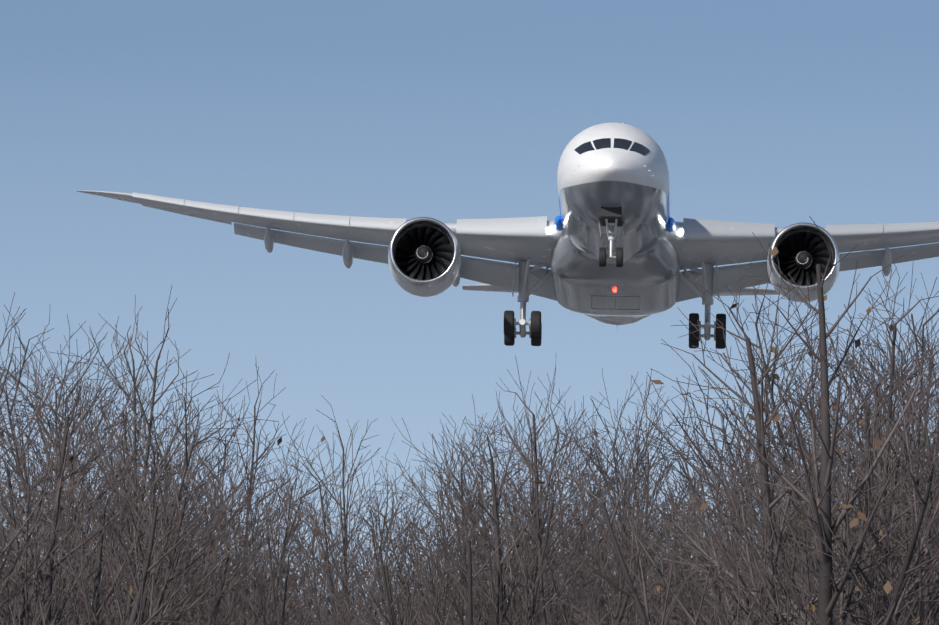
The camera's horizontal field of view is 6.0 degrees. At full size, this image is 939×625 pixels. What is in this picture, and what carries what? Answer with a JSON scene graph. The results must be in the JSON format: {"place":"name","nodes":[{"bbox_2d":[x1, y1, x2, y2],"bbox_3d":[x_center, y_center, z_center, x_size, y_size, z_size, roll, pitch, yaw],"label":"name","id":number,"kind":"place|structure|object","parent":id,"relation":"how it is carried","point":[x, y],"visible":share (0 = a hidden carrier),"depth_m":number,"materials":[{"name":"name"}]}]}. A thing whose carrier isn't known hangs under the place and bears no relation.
{"place":"outdoors","nodes":[
{"label":"outdoors","id":0,"kind":"place"},
{"bbox_2d":[0,0,938,624],"label":"sky","id":1,"kind":"structure","parent":0,"point":[781,113],"materials":[{"name":"blue"}]},
{"bbox_2d":[77,122,938,348],"bbox_3d":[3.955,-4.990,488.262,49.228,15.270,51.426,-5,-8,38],"label":"aircraft","id":2,"kind":"object","parent":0,"point":[614,243],"visible":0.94,"depth_m":475.30,"materials":[{"name":"paint"}]},
{"label":"ground","id":3,"kind":"structure","parent":0,"visible":0},
{"bbox_2d":[0,415,103,623],"bbox_3d":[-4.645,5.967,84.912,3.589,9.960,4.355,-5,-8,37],"label":"tree","id":4,"kind":"object","parent":3,"relation":"on","point":[37,499],"visible":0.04,"depth_m":84.72,"materials":[{"name":"brown plant"}]},
{"bbox_2d":[0,427,128,624],"bbox_3d":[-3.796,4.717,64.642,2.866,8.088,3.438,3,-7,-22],"label":"tree","id":5,"kind":"object","parent":3,"relation":"on","point":[67,567],"visible":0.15,"depth_m":64.89,"materials":[{"name":"brown plant"}]},
{"bbox_2d":[4,435,170,616],"bbox_3d":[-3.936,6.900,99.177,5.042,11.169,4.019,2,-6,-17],"label":"tree","id":6,"kind":"object","parent":3,"relation":"on","point":[84,528],"depth_m":98.82,"materials":[{"name":"brown plant"}]},
{"bbox_2d":[0,292,269,624],"bbox_3d":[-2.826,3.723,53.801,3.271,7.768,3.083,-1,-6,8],"label":"tree","id":7,"kind":"object","parent":3,"relation":"on","point":[96,607],"visible":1,"depth_m":54.33,"materials":[{"name":"brown plant"}]},
{"bbox_2d":[0,306,288,624],"bbox_3d":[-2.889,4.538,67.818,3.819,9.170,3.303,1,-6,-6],"label":"tree","id":8,"kind":"object","parent":3,"relation":"on","point":[130,535],"visible":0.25,"depth_m":67.81,"materials":[{"name":"brown plant"}]},
{"bbox_2d":[0,314,290,624],"bbox_3d":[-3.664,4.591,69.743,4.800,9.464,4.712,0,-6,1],"label":"tree","id":9,"kind":"object","parent":3,"relation":"on","point":[61,387],"visible":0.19,"depth_m":70.58,"materials":[{"name":"brown plant"}]},
{"bbox_2d":[0,286,299,624],"bbox_3d":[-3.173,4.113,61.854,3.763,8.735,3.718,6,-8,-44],"label":"tree","id":10,"kind":"object","parent":3,"relation":"on","point":[129,605],"visible":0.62,"depth_m":62.23,"materials":[{"name":"brown plant"}]},
{"bbox_2d":[0,363,354,624],"bbox_3d":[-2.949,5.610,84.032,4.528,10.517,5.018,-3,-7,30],"label":"tree","id":11,"kind":"object","parent":3,"relation":"on","point":[257,446],"visible":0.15,"depth_m":84.28,"materials":[{"name":"brown plant"}]},
{"bbox_2d":[7,338,360,624],"bbox_3d":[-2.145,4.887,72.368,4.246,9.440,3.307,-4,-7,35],"label":"tree","id":12,"kind":"object","parent":3,"relation":"on","point":[288,521],"visible":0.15,"depth_m":72.73,"materials":[{"name":"brown plant"}]},
{"bbox_2d":[52,486,339,624],"bbox_3d":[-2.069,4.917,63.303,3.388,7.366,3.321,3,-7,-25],"label":"tree","id":13,"kind":"object","parent":3,"relation":"on","point":[285,588],"visible":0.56,"depth_m":63.47,"materials":[{"name":"brown plant"}]},
{"bbox_2d":[71,443,397,624],"bbox_3d":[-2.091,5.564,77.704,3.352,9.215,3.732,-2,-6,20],"label":"tree","id":14,"kind":"object","parent":3,"relation":"on","point":[231,487],"visible":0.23,"depth_m":78.25,"materials":[{"name":"brown plant"}]},
{"bbox_2d":[123,414,406,624],"bbox_3d":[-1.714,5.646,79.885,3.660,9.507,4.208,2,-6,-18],"label":"tree","id":15,"kind":"object","parent":3,"relation":"on","point":[269,502],"visible":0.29,"depth_m":79.91,"materials":[{"name":"brown plant"}]},
{"bbox_2d":[205,532,380,624],"bbox_3d":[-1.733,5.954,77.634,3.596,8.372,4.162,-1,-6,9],"label":"tree","id":16,"kind":"object","parent":3,"relation":"on","point":[338,594],"visible":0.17,"depth_m":78.57,"materials":[{"name":"brown plant"}]},
{"bbox_2d":[165,395,464,624],"bbox_3d":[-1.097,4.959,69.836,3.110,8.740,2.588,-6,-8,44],"label":"tree","id":17,"kind":"object","parent":3,"relation":"on","point":[346,541],"visible":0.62,"depth_m":70.19,"materials":[{"name":"brown plant"}]},
{"bbox_2d":[184,474,485,624],"bbox_3d":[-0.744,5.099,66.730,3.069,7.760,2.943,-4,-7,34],"label":"tree","id":18,"kind":"object","parent":3,"relation":"on","point":[325,598],"visible":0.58,"depth_m":66.72,"materials":[{"name":"brown plant"}]},
{"bbox_2d":[243,433,452,624],"bbox_3d":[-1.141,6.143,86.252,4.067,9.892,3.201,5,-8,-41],"label":"tree","id":19,"kind":"object","parent":3,"relation":"on","point":[378,555],"visible":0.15,"depth_m":86.06,"materials":[{"name":"brown plant"}]},
{"bbox_2d":[240,413,581,624],"bbox_3d":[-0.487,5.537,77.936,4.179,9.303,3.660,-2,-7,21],"label":"tree","id":20,"kind":"object","parent":3,"relation":"on","point":[328,556],"visible":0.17,"depth_m":77.87,"materials":[{"name":"brown plant"}]},
{"bbox_2d":[340,383,631,624],"bbox_3d":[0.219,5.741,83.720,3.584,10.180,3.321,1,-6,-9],"label":"tree","id":21,"kind":"object","parent":3,"relation":"on","point":[532,486],"visible":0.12,"depth_m":83.96,"materials":[{"name":"brown plant"}]},
{"bbox_2d":[315,369,668,624],"bbox_3d":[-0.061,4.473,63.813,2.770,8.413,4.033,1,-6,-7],"label":"tree","id":22,"kind":"object","parent":3,"relation":"on","point":[429,606],"visible":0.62,"depth_m":63.54,"materials":[{"name":"brown plant"}]},
{"bbox_2d":[301,356,692,624],"bbox_3d":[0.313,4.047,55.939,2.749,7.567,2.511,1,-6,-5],"label":"tree","id":23,"kind":"object","parent":3,"relation":"on","point":[536,592],"visible":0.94,"depth_m":55.83,"materials":[{"name":"brown plant"}]},
{"bbox_2d":[359,477,653,624],"bbox_3d":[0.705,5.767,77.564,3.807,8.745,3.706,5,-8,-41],"label":"tree","id":24,"kind":"object","parent":3,"relation":"on","point":[457,572],"visible":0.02,"depth_m":77.68,"materials":[{"name":"brown plant"}]},
{"bbox_2d":[311,398,719,624],"bbox_3d":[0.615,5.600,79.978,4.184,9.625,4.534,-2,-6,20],"label":"tree","id":25,"kind":"object","parent":3,"relation":"on","point":[453,489],"visible":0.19,"depth_m":79.92,"materials":[{"name":"brown plant"}]},
{"bbox_2d":[451,459,727,624],"bbox_3d":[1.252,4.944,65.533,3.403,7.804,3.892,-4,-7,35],"label":"tree","id":26,"kind":"object","parent":3,"relation":"on","point":[610,586],"visible":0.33,"depth_m":66.01,"materials":[{"name":"brown plant"}]},
{"bbox_2d":[440,405,782,624],"bbox_3d":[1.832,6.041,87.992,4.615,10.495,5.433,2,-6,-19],"label":"tree","id":27,"kind":"object","parent":3,"relation":"on","point":[678,460],"visible":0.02,"depth_m":88.66,"materials":[{"name":"brown plant"}]},
{"bbox_2d":[443,368,804,624],"bbox_3d":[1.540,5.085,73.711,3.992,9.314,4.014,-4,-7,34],"label":"tree","id":28,"kind":"object","parent":3,"relation":"on","point":[602,471],"visible":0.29,"depth_m":74.19,"materials":[{"name":"brown plant"}]},
{"bbox_2d":[541,359,851,624],"bbox_3d":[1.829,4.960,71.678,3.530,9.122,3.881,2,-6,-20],"label":"tree","id":29,"kind":"object","parent":3,"relation":"on","point":[671,548],"visible":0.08,"depth_m":71.83,"materials":[{"name":"brown plant"}]},
{"bbox_2d":[583,442,851,623],"bbox_3d":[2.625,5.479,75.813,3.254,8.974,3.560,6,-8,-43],"label":"tree","id":30,"kind":"object","parent":3,"relation":"on","point":[688,531],"visible":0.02,"depth_m":76.03,"materials":[{"name":"brown plant"}]},
{"bbox_2d":[499,216,938,624],"bbox_3d":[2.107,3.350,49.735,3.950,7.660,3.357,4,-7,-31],"label":"tree","id":31,"kind":"object","parent":3,"relation":"on","point":[822,509],"visible":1,"depth_m":49.86,"materials":[{"name":"brown plant"}]},
{"bbox_2d":[517,256,938,624],"bbox_3d":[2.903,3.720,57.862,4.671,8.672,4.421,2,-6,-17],"label":"tree","id":32,"kind":"object","parent":3,"relation":"on","point":[773,405],"visible":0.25,"depth_m":57.75,"materials":[{"name":"brown plant"}]},
{"bbox_2d":[653,401,838,620],"bbox_3d":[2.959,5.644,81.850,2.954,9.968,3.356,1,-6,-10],"label":"tree","id":33,"kind":"object","parent":3,"relation":"on","point":[747,482],"visible":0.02,"depth_m":81.99,"materials":[{"name":"brown plant"}]},
{"bbox_2d":[613,291,938,624],"bbox_3d":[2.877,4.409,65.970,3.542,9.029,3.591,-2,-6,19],"label":"tree","id":34,"kind":"object","parent":3,"relation":"on","point":[775,515],"visible":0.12,"depth_m":65.81,"materials":[{"name":"brown plant"}]},
{"bbox_2d":[690,423,870,615],"bbox_3d":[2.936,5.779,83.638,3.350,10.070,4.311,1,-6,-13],"label":"tree","id":35,"kind":"object","parent":3,"relation":"on","point":[756,502],"visible":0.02,"depth_m":83.80,"materials":[{"name":"brown plant"}]},
{"bbox_2d":[655,443,919,624],"bbox_3d":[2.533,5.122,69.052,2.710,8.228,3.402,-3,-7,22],"label":"tree","id":36,"kind":"object","parent":3,"relation":"on","point":[733,519],"visible":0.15,"depth_m":69.35,"materials":[{"name":"brown plant"}]},
{"bbox_2d":[653,273,938,623],"bbox_3d":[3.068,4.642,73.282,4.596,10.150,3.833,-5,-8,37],"label":"tree","id":37,"kind":"object","parent":3,"relation":"on","point":[732,437],"visible":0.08,"depth_m":73.53,"materials":[{"name":"brown plant"}]},
{"bbox_2d":[672,264,938,624],"bbox_3d":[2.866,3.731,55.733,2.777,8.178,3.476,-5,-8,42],"label":"tree","id":38,"kind":"object","parent":3,"relation":"on","point":[893,449],"visible":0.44,"depth_m":56.01,"materials":[{"name":"brown plant"}]},
{"bbox_2d":[698,390,938,624],"bbox_3d":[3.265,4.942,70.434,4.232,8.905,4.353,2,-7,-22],"label":"tree","id":39,"kind":"object","parent":3,"relation":"on","point":[835,517],"visible":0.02,"depth_m":70.99,"materials":[{"name":"brown plant"}]},
{"bbox_2d":[708,281,938,618],"bbox_3d":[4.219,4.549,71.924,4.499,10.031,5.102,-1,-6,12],"label":"tree","id":40,"kind":"object","parent":3,"relation":"on","point":[911,424],"visible":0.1,"depth_m":71.67,"materials":[{"name":"brown plant"}]},
{"bbox_2d":[726,324,937,584],"bbox_3d":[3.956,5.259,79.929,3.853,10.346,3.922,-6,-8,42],"label":"tree","id":41,"kind":"object","parent":3,"relation":"on","point":[837,392],"visible":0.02,"depth_m":80.52,"materials":[{"name":"brown plant"}]}
]}

